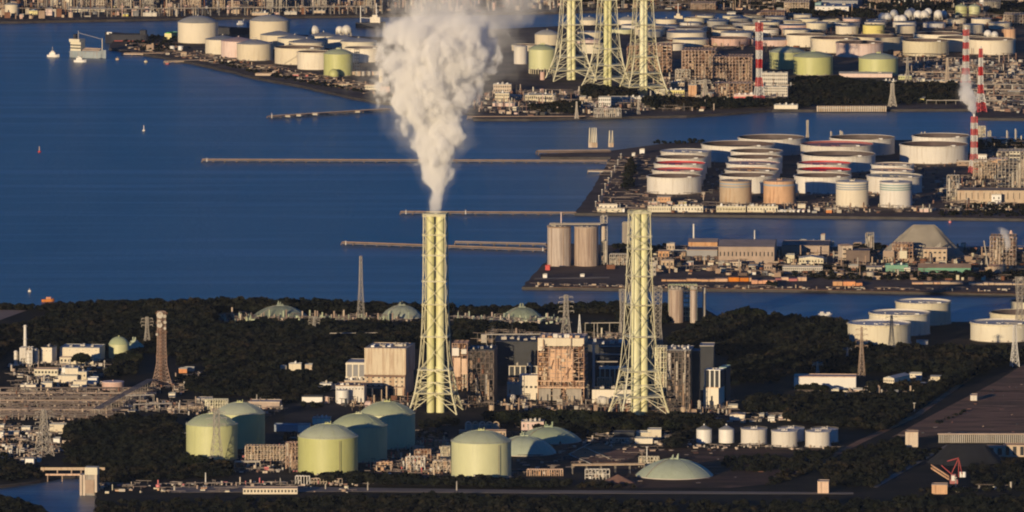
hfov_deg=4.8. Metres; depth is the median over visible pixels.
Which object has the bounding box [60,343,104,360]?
white hall
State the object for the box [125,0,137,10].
refinery structure
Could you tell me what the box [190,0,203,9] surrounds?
refinery structure
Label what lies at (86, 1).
refinery structure
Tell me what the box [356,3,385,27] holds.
survey ship
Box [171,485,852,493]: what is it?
service road
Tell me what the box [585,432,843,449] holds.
tank row clutter
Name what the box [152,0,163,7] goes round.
refinery structure
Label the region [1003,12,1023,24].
works structure
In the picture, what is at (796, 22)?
floating roof tank
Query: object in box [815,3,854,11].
factory block
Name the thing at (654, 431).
cream block
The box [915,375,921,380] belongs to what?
house
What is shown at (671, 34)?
cone roof tank
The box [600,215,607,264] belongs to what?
conveyor tower
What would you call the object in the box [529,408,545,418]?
tree
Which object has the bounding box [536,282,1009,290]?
wharf edge clutter
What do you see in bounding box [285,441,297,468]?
pipe tower
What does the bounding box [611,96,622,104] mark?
works hall
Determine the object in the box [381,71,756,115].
shore clutter
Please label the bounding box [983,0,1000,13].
works structure
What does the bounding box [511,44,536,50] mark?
floating roof tank
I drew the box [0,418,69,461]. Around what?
canal yard clutter
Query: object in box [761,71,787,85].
works hall
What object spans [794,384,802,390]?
tree
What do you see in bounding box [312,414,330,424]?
pale block
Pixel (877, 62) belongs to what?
domed tank
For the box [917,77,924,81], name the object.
works hall
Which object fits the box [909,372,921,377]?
house
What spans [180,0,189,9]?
refinery structure
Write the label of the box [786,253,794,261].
cream block
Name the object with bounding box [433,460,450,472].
valve structure
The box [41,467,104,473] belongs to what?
canal bridge
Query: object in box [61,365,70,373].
white annex
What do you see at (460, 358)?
boiler structure
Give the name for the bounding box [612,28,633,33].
flat roof tank
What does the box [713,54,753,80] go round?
plant structure
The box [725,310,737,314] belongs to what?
tree
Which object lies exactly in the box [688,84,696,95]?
works hall
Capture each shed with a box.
[0,430,4,437]
[8,430,19,435]
[21,426,31,431]
[25,457,34,463]
[29,9,37,14]
[34,367,58,375]
[45,8,52,14]
[49,423,65,431]
[53,437,60,442]
[68,7,105,11]
[143,11,157,15]
[165,31,174,38]
[196,396,212,403]
[252,10,268,14]
[274,423,297,431]
[284,9,297,14]
[302,395,322,401]
[309,9,325,12]
[344,376,363,381]
[521,418,544,430]
[597,208,621,211]
[599,203,617,207]
[613,430,634,440]
[634,437,652,443]
[648,201,659,204]
[648,203,670,211]
[657,196,670,201]
[658,249,669,258]
[661,259,674,267]
[666,242,674,251]
[672,204,702,211]
[673,250,686,255]
[716,203,745,211]
[728,260,741,266]
[729,412,745,420]
[747,203,777,211]
[748,264,757,269]
[764,263,772,270]
[794,374,856,389]
[797,203,805,207]
[799,255,823,264]
[846,248,870,263]
[848,264,858,268]
[866,266,881,271]
[885,262,907,272]
[918,263,970,272]
[957,160,980,165]
[978,154,986,161]
[988,264,1004,273]
[990,158,1007,163]
[991,194,1001,202]
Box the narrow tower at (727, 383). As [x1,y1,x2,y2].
[719,365,730,405]
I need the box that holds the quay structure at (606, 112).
[594,108,620,117]
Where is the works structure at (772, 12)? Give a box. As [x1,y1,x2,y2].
[760,10,785,17]
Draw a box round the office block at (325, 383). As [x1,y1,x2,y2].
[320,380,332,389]
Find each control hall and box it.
[508,362,538,380]
[599,365,626,383]
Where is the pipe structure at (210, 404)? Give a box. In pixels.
[205,398,228,409]
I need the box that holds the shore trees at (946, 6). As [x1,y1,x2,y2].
[0,0,1023,17]
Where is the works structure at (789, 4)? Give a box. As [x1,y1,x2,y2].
[784,0,809,11]
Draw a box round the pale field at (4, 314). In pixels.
[0,310,26,319]
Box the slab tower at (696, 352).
[692,348,700,409]
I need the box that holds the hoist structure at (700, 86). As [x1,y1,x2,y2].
[691,80,705,95]
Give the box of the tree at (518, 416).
[510,411,525,426]
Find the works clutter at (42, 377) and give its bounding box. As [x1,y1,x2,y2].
[7,359,112,391]
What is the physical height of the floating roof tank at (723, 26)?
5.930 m
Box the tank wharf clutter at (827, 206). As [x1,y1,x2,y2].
[596,136,1023,212]
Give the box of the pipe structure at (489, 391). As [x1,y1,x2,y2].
[468,351,493,406]
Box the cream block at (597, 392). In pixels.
[592,385,630,402]
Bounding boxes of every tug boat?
[47,46,58,56]
[74,52,85,61]
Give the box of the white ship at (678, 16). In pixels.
[674,13,683,23]
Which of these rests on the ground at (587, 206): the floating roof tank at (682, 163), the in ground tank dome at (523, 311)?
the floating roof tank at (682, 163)
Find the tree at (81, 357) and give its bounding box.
[71,352,90,365]
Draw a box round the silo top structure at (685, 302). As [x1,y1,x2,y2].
[668,284,696,320]
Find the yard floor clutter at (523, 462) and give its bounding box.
[281,422,688,478]
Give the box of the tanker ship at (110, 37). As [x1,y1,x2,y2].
[105,30,148,42]
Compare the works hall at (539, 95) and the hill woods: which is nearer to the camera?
the hill woods
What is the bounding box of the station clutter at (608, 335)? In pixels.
[470,322,627,342]
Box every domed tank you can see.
[4,2,18,15]
[108,335,129,357]
[178,15,217,42]
[186,411,238,460]
[215,399,264,448]
[250,14,289,39]
[297,421,357,474]
[323,47,352,75]
[332,411,387,462]
[360,399,415,449]
[451,428,511,477]
[528,42,555,73]
[535,29,559,44]
[580,16,597,24]
[618,15,638,24]
[769,45,804,69]
[792,50,832,75]
[858,51,898,75]
[955,3,966,15]
[969,3,980,14]
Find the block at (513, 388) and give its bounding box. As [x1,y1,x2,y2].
[507,380,519,394]
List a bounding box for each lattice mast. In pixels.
[574,101,578,118]
[636,99,639,113]
[805,120,808,141]
[1010,325,1020,366]
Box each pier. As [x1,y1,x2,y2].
[121,53,159,55]
[163,59,211,62]
[201,159,607,162]
[267,108,390,118]
[341,241,546,251]
[400,211,575,214]
[454,241,546,246]
[467,116,608,118]
[536,149,610,154]
[587,170,612,173]
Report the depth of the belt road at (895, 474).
11443.03 m
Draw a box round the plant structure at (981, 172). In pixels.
[973,159,995,178]
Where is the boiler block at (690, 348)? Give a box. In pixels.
[666,345,693,411]
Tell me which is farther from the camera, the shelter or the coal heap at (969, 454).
the shelter
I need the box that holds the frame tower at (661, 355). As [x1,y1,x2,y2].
[655,345,667,391]
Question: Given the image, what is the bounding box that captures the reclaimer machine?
[931,457,965,483]
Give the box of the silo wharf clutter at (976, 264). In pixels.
[607,241,1023,280]
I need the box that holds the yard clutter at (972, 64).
[754,53,1023,112]
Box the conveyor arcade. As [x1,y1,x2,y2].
[938,433,1023,442]
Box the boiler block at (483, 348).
[468,345,497,405]
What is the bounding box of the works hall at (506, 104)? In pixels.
[492,100,515,106]
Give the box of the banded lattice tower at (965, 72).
[960,27,970,86]
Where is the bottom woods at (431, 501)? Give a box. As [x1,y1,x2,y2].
[95,490,1023,511]
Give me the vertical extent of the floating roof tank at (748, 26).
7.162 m
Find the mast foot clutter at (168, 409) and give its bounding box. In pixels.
[136,371,284,415]
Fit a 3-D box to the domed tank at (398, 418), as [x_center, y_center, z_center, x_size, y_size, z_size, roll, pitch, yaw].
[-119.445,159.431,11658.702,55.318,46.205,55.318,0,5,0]
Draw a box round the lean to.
[59,356,94,364]
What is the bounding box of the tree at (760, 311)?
[751,308,767,316]
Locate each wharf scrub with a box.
[611,242,1023,285]
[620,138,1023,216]
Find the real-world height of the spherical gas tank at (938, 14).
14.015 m
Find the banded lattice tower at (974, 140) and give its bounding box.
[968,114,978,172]
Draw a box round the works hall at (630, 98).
[622,95,643,101]
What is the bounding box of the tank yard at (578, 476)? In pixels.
[122,431,604,485]
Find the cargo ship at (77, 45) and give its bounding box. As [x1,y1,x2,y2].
[69,31,105,57]
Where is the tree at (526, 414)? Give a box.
[522,411,531,418]
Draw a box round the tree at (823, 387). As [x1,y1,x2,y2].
[817,385,829,390]
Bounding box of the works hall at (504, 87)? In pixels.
[493,82,511,92]
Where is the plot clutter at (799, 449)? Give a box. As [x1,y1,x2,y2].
[612,384,1023,482]
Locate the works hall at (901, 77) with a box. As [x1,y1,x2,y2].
[898,73,911,79]
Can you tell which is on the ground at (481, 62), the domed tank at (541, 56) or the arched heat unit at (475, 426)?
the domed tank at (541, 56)
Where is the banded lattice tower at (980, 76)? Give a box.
[974,46,986,111]
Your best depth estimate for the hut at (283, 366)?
12351.38 m
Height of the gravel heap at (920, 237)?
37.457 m
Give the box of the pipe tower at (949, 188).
[947,174,958,196]
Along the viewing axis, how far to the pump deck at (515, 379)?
12224.08 m
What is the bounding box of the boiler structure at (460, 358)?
[452,340,469,390]
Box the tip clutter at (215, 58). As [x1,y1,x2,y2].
[125,42,375,95]
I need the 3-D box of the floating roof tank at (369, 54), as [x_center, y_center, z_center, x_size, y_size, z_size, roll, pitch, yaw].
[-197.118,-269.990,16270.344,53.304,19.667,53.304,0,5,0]
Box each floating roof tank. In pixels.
[274,45,323,64]
[296,50,328,69]
[344,46,383,62]
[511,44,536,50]
[579,43,602,53]
[634,26,665,34]
[646,173,701,194]
[651,167,703,186]
[653,160,705,179]
[655,42,685,50]
[656,154,707,173]
[660,148,711,167]
[675,26,704,30]
[683,17,704,23]
[688,25,707,30]
[701,140,775,162]
[710,36,749,45]
[711,28,744,35]
[712,25,735,28]
[719,172,775,193]
[724,167,779,178]
[726,160,780,178]
[728,154,782,173]
[730,148,782,167]
[732,22,752,27]
[737,134,805,155]
[743,24,770,29]
[745,15,764,20]
[752,18,773,23]
[753,28,778,34]
[784,21,804,23]
[785,33,825,46]
[793,172,851,193]
[796,167,851,173]
[797,160,851,179]
[800,140,873,160]
[801,150,875,172]
[810,36,856,52]
[813,21,833,26]
[822,19,839,24]
[829,134,895,155]
[834,21,859,27]
[835,40,883,57]
[846,319,911,345]
[851,34,902,51]
[866,173,922,193]
[868,309,930,335]
[870,168,914,173]
[871,162,914,168]
[895,298,951,325]
[899,141,968,163]
[902,38,949,56]
[911,133,970,152]
[913,31,962,37]
[938,35,983,51]
[946,18,965,23]
[968,37,1015,54]
[969,318,1023,342]
[989,309,1023,318]
[1009,298,1023,308]
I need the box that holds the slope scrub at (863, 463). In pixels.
[814,435,1023,492]
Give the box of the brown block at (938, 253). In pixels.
[923,247,946,261]
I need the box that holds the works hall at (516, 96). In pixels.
[510,94,521,98]
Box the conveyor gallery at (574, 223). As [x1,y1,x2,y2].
[549,223,600,224]
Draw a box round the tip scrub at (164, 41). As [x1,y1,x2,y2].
[123,34,362,91]
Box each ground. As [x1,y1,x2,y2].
[0,0,1017,23]
[0,307,1023,511]
[109,19,1023,120]
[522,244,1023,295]
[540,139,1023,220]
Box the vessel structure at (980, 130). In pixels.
[976,126,985,139]
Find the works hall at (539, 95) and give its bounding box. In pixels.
[535,92,555,101]
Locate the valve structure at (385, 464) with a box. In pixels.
[374,461,392,467]
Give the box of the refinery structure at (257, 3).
[255,0,264,8]
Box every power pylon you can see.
[33,409,54,455]
[141,317,152,340]
[206,409,226,459]
[308,316,318,326]
[357,256,364,317]
[558,295,573,332]
[578,314,580,332]
[619,289,625,337]
[649,286,662,368]
[700,79,710,97]
[812,361,821,373]
[855,327,867,377]
[886,315,896,346]
[903,57,911,82]
[942,58,951,81]
[1013,277,1023,320]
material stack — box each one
[661,278,714,281]
[715,276,751,281]
[751,279,776,283]
[775,276,806,280]
[833,281,861,285]
[912,281,962,283]
[969,282,1023,284]
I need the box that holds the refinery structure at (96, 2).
[92,0,107,6]
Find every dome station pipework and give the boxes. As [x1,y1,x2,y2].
[219,307,411,321]
[453,311,567,323]
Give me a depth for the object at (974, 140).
14594.82 m
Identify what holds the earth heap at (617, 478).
on the bare earth plot
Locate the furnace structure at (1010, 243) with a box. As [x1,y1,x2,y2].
[990,234,1016,267]
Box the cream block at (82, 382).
[73,380,87,386]
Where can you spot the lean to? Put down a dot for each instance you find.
(64, 359)
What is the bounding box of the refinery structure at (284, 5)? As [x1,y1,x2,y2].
[276,0,288,11]
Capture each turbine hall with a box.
[495,335,539,379]
[588,338,630,380]
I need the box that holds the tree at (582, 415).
[570,409,593,422]
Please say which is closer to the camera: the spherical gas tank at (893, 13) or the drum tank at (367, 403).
the drum tank at (367, 403)
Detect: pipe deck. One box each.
[311,478,341,483]
[528,469,562,475]
[609,438,632,442]
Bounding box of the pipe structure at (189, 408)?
[175,405,203,410]
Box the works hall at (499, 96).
[495,91,509,101]
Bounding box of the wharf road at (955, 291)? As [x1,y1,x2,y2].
[533,286,1020,293]
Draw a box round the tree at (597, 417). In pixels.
[587,411,608,423]
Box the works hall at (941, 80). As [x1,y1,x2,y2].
[925,78,957,82]
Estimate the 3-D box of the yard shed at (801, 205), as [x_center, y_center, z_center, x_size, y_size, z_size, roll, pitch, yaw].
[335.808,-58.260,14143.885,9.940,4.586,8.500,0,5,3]
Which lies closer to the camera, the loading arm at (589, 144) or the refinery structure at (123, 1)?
the loading arm at (589, 144)
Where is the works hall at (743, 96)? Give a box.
[734,92,756,98]
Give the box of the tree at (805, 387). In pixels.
[800,384,810,391]
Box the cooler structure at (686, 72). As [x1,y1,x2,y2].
[675,69,690,79]
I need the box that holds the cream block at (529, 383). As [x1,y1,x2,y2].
[519,373,538,399]
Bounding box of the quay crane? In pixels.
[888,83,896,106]
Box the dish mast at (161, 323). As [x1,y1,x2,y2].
[151,311,171,386]
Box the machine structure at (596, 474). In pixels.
[585,469,609,478]
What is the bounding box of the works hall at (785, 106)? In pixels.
[774,102,797,108]
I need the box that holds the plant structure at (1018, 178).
[997,149,1023,187]
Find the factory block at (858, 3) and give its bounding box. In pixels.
[821,0,864,7]
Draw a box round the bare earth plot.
[610,448,841,487]
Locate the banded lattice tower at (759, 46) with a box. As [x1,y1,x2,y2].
[753,20,764,98]
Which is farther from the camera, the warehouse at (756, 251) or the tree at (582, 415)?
the warehouse at (756, 251)
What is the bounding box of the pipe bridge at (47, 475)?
[45,474,79,481]
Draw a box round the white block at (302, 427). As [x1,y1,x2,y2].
[298,423,310,431]
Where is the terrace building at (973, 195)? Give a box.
[957,188,1023,202]
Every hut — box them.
[20,381,36,390]
[41,381,52,386]
[146,44,153,49]
[168,392,175,396]
[179,367,187,372]
[184,366,194,370]
[255,73,271,75]
[280,365,286,369]
[289,361,301,370]
[304,363,312,369]
[332,83,352,86]
[365,84,379,89]
[380,86,389,91]
[639,148,644,153]
[728,404,737,409]
[768,415,774,420]
[817,479,829,492]
[831,387,838,391]
[905,430,918,446]
[916,340,927,344]
[932,483,947,493]
[970,393,977,400]
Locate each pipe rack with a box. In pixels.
[0,387,159,391]
[0,392,155,395]
[0,397,143,401]
[0,400,146,404]
[0,402,135,405]
[0,409,128,413]
[0,412,124,413]
[0,414,124,419]
[1,395,152,398]
[2,407,126,408]
[81,6,381,16]
[93,379,154,413]
[125,394,153,404]
[133,403,171,411]
[234,460,260,467]
[571,463,644,473]
[913,71,1023,76]
[916,77,1023,83]
[926,100,1023,103]
[958,83,1023,88]
[958,89,1023,92]
[959,94,1023,95]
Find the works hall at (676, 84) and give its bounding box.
[669,80,684,88]
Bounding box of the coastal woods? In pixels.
[0,295,671,323]
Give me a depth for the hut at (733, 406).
11987.25 m
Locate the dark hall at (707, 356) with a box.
[700,342,714,389]
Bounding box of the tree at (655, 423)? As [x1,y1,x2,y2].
[643,419,663,427]
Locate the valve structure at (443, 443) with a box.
[435,440,449,447]
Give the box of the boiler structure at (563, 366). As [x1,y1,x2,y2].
[537,333,587,400]
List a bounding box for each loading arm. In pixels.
[588,128,590,147]
[591,128,592,147]
[593,128,594,147]
[595,128,596,147]
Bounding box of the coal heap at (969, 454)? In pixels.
[927,444,1002,466]
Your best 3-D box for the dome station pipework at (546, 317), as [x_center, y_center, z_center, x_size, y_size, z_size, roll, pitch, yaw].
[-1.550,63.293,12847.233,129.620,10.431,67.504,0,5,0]
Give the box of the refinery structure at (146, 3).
[142,0,155,10]
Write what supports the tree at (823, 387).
on the shore ground at (915, 478)
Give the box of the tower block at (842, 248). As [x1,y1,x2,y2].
[838,244,852,259]
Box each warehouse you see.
[687,246,717,259]
[688,238,718,245]
[718,239,776,263]
[782,240,830,254]
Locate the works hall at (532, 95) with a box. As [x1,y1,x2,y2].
[525,92,535,100]
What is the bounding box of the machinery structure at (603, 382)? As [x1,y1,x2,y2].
[597,377,611,386]
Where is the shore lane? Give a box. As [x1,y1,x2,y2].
[594,157,620,208]
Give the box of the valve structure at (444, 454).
[440,446,450,459]
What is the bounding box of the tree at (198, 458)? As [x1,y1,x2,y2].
[187,455,209,464]
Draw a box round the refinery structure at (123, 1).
[115,0,125,9]
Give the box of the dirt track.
[802,374,976,469]
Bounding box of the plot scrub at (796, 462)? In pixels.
[283,409,965,485]
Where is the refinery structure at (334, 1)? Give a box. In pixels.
[327,0,341,4]
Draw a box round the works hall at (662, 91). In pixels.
[655,88,665,95]
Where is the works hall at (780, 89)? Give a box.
[756,84,787,96]
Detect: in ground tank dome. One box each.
[129,337,143,349]
[253,301,306,318]
[381,301,421,318]
[503,303,541,320]
[509,431,555,456]
[525,421,581,443]
[636,453,712,479]
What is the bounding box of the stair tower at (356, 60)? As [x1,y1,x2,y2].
[354,49,359,70]
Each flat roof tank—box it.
[65,0,73,5]
[102,380,123,389]
[336,388,348,403]
[379,68,383,82]
[514,45,526,63]
[540,71,544,79]
[577,31,602,37]
[577,38,600,43]
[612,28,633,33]
[638,30,661,36]
[665,27,674,33]
[697,14,714,20]
[707,19,727,26]
[709,18,726,19]
[719,178,751,203]
[741,426,767,444]
[760,21,780,26]
[763,178,795,203]
[765,15,785,20]
[770,428,797,446]
[777,425,804,441]
[793,13,811,19]
[798,17,819,23]
[804,428,830,447]
[806,21,827,30]
[811,426,838,442]
[836,25,857,34]
[836,179,868,207]
[843,17,859,21]
[863,24,884,33]
[866,19,886,23]
[879,179,912,207]
[895,24,916,33]
[962,23,983,33]
[971,17,991,23]
[988,21,1011,28]
[1003,28,1015,37]
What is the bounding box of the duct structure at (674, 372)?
[667,350,689,412]
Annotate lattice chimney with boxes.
[410,211,463,414]
[545,0,596,81]
[581,0,629,86]
[608,209,668,414]
[619,0,669,95]
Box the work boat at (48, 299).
[41,297,53,301]
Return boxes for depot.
[243,486,297,493]
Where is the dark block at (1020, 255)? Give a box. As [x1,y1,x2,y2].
[1017,249,1023,265]
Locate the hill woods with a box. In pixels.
[0,300,622,403]
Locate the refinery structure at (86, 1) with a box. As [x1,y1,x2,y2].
[78,0,91,6]
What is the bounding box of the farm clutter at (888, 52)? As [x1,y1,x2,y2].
[665,15,1014,58]
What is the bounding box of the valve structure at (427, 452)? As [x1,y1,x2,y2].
[414,449,431,457]
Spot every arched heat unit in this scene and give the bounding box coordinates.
[465,421,471,428]
[472,421,478,428]
[479,421,485,428]
[486,421,492,428]
[493,421,499,428]
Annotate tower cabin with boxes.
[704,368,724,387]
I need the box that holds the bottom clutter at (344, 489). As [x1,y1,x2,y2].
[99,482,1022,492]
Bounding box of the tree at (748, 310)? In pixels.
[735,305,753,314]
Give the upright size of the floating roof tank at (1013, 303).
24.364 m
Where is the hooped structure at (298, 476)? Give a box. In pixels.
[295,475,309,483]
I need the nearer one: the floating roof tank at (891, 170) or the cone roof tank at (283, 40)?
the floating roof tank at (891, 170)
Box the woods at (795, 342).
[665,310,1023,429]
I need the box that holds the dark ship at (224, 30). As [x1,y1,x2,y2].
[218,22,249,34]
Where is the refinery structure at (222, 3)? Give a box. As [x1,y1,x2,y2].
[213,0,226,9]
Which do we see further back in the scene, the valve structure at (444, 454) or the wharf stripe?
the wharf stripe
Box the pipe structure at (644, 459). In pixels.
[638,456,658,466]
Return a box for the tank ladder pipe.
[339,441,339,470]
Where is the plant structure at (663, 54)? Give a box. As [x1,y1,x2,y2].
[627,43,672,72]
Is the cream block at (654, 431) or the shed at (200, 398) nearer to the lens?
the cream block at (654, 431)
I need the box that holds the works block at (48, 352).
[41,343,56,362]
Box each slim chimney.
[22,325,27,345]
[592,342,595,386]
[702,288,705,316]
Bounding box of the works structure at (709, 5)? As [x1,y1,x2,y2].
[691,1,716,9]
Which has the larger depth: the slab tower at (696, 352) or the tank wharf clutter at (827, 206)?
the tank wharf clutter at (827, 206)
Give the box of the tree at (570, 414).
[563,409,576,421]
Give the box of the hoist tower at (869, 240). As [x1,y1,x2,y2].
[865,232,873,252]
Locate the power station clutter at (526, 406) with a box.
[330,386,739,413]
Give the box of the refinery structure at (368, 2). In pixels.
[364,0,376,9]
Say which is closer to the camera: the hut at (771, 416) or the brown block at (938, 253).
the hut at (771, 416)
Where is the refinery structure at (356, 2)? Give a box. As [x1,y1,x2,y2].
[354,0,365,7]
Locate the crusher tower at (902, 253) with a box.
[892,242,912,261]
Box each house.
[65,364,79,373]
[78,368,87,379]
[335,382,366,401]
[364,342,414,374]
[364,370,413,395]
[622,221,630,243]
[650,263,655,275]
[703,385,724,408]
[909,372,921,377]
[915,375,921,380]
[930,375,940,380]
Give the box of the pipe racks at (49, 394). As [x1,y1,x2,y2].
[0,385,158,419]
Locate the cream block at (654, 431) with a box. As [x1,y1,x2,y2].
[647,427,661,438]
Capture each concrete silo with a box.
[547,222,570,266]
[574,225,598,266]
[668,286,683,322]
[690,286,696,322]
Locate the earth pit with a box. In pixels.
[572,443,639,462]
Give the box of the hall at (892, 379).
[883,372,909,383]
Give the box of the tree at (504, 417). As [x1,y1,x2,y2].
[491,410,513,427]
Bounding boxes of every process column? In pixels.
[13,350,17,363]
[26,352,31,363]
[33,348,38,363]
[217,1,219,12]
[231,0,233,12]
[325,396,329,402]
[585,384,589,398]
[601,216,604,263]
[680,406,686,411]
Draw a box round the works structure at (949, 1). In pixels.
[930,0,953,2]
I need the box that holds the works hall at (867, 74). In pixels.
[839,71,892,77]
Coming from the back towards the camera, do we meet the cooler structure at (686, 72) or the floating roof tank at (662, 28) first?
the floating roof tank at (662, 28)
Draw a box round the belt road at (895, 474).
[874,445,946,487]
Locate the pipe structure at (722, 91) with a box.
[715,81,752,97]
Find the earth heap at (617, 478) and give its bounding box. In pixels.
[605,474,635,482]
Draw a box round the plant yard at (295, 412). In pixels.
[284,386,742,446]
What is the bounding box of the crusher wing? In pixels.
[883,250,893,262]
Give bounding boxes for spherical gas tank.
[309,25,319,34]
[336,26,343,34]
[342,25,351,35]
[878,13,884,18]
[885,13,891,22]
[890,10,897,17]
[898,15,906,20]
[904,9,912,19]
[913,10,921,20]
[920,10,928,20]
[925,8,931,16]
[934,10,942,19]
[941,10,946,18]
[984,30,991,36]
[991,31,997,36]
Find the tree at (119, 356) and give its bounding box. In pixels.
[113,352,125,360]
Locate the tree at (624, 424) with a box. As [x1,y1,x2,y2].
[620,420,637,429]
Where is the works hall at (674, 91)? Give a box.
[666,87,684,96]
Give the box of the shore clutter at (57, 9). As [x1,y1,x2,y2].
[0,0,566,18]
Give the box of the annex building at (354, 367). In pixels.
[346,358,363,377]
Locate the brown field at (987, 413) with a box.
[892,364,1023,437]
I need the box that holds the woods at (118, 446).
[0,411,635,487]
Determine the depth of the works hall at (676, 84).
15797.92 m
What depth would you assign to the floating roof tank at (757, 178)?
14330.98 m
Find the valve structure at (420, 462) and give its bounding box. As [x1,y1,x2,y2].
[406,456,424,470]
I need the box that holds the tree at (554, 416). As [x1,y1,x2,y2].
[541,409,566,422]
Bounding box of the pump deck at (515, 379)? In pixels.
[508,377,519,381]
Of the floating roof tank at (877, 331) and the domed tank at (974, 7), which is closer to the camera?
the floating roof tank at (877, 331)
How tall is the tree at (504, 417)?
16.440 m
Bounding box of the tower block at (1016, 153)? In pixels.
[1010,151,1019,159]
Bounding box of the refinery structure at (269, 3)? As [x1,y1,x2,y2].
[264,0,274,8]
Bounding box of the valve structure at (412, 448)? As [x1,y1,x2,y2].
[410,446,422,453]
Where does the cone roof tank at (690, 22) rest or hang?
on the ground at (481, 62)
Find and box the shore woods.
[527,75,959,112]
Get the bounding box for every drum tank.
[364,401,372,407]
[506,394,515,402]
[597,396,606,406]
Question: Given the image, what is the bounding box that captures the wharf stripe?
[534,277,609,278]
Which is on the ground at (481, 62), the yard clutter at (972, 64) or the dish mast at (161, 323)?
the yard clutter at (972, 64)
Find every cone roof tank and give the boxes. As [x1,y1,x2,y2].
[205,34,233,53]
[221,36,250,57]
[237,37,272,60]
[260,30,295,49]
[277,34,311,45]
[289,37,324,49]
[308,31,337,40]
[325,34,352,48]
[340,37,376,48]
[621,23,639,28]
[655,17,676,23]
[655,24,679,27]
[666,29,705,39]
[672,36,708,46]
[680,20,701,26]
[696,424,711,442]
[719,424,733,442]
[721,30,752,38]
[722,14,739,20]
[730,16,749,22]
[751,36,786,46]
[779,23,805,30]
[782,27,809,34]
[864,20,885,26]
[893,20,915,26]
[923,21,945,27]
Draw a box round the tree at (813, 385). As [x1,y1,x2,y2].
[809,382,819,389]
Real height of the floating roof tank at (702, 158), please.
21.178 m
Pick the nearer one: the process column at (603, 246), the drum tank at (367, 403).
the drum tank at (367, 403)
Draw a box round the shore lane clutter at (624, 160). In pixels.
[596,155,650,204]
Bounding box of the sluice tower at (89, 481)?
[80,466,98,495]
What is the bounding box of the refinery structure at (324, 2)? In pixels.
[318,0,328,9]
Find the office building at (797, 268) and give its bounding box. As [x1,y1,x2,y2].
[782,265,822,273]
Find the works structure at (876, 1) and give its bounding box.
[865,0,890,5]
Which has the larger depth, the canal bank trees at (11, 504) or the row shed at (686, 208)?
the row shed at (686, 208)
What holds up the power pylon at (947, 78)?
on the ground at (481, 62)
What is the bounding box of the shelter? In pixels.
[248,399,281,407]
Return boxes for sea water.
[0,10,1023,511]
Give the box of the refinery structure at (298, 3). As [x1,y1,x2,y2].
[290,0,300,8]
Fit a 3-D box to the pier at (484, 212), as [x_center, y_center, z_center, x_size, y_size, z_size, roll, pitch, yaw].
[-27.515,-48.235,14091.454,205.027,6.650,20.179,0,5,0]
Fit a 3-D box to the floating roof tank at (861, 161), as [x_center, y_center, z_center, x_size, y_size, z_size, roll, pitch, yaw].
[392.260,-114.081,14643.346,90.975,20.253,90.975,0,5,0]
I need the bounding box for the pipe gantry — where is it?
[245,444,288,461]
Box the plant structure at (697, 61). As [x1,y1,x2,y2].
[682,47,716,79]
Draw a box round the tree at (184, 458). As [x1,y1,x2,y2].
[181,454,193,462]
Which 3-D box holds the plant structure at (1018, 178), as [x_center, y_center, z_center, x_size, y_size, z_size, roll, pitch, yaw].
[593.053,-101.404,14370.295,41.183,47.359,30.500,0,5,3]
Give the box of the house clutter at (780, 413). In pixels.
[719,376,936,422]
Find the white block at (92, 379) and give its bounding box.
[87,376,98,383]
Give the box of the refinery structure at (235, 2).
[228,0,240,10]
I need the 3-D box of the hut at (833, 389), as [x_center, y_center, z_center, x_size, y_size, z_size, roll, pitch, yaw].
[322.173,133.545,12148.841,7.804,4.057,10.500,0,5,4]
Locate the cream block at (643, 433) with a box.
[636,430,649,436]
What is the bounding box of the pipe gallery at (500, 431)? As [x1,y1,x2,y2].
[459,429,505,435]
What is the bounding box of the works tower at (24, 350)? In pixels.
[20,346,33,363]
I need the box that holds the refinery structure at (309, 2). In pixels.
[304,0,317,5]
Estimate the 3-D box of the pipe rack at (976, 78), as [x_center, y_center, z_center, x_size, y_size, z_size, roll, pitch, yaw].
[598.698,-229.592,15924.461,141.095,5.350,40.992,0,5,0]
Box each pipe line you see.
[330,332,377,333]
[486,333,539,344]
[585,322,620,331]
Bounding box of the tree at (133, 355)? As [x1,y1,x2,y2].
[122,350,142,361]
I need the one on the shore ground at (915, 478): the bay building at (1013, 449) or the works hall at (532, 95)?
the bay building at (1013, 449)
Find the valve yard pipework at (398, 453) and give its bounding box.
[366,436,450,475]
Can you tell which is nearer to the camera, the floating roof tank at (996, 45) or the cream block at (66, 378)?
the cream block at (66, 378)
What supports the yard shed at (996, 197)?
on the ground at (587, 206)
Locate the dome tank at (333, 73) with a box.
[328,69,339,77]
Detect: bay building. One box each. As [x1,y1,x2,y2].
[987,445,1003,455]
[1003,443,1023,456]
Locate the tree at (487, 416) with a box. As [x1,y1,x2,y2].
[483,410,498,422]
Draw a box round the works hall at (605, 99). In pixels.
[598,96,611,106]
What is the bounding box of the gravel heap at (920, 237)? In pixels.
[879,225,964,259]
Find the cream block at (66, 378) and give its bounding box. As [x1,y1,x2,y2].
[58,374,77,382]
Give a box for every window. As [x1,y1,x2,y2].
[1013,447,1016,454]
[1020,447,1023,454]
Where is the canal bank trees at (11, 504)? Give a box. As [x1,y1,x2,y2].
[0,494,48,511]

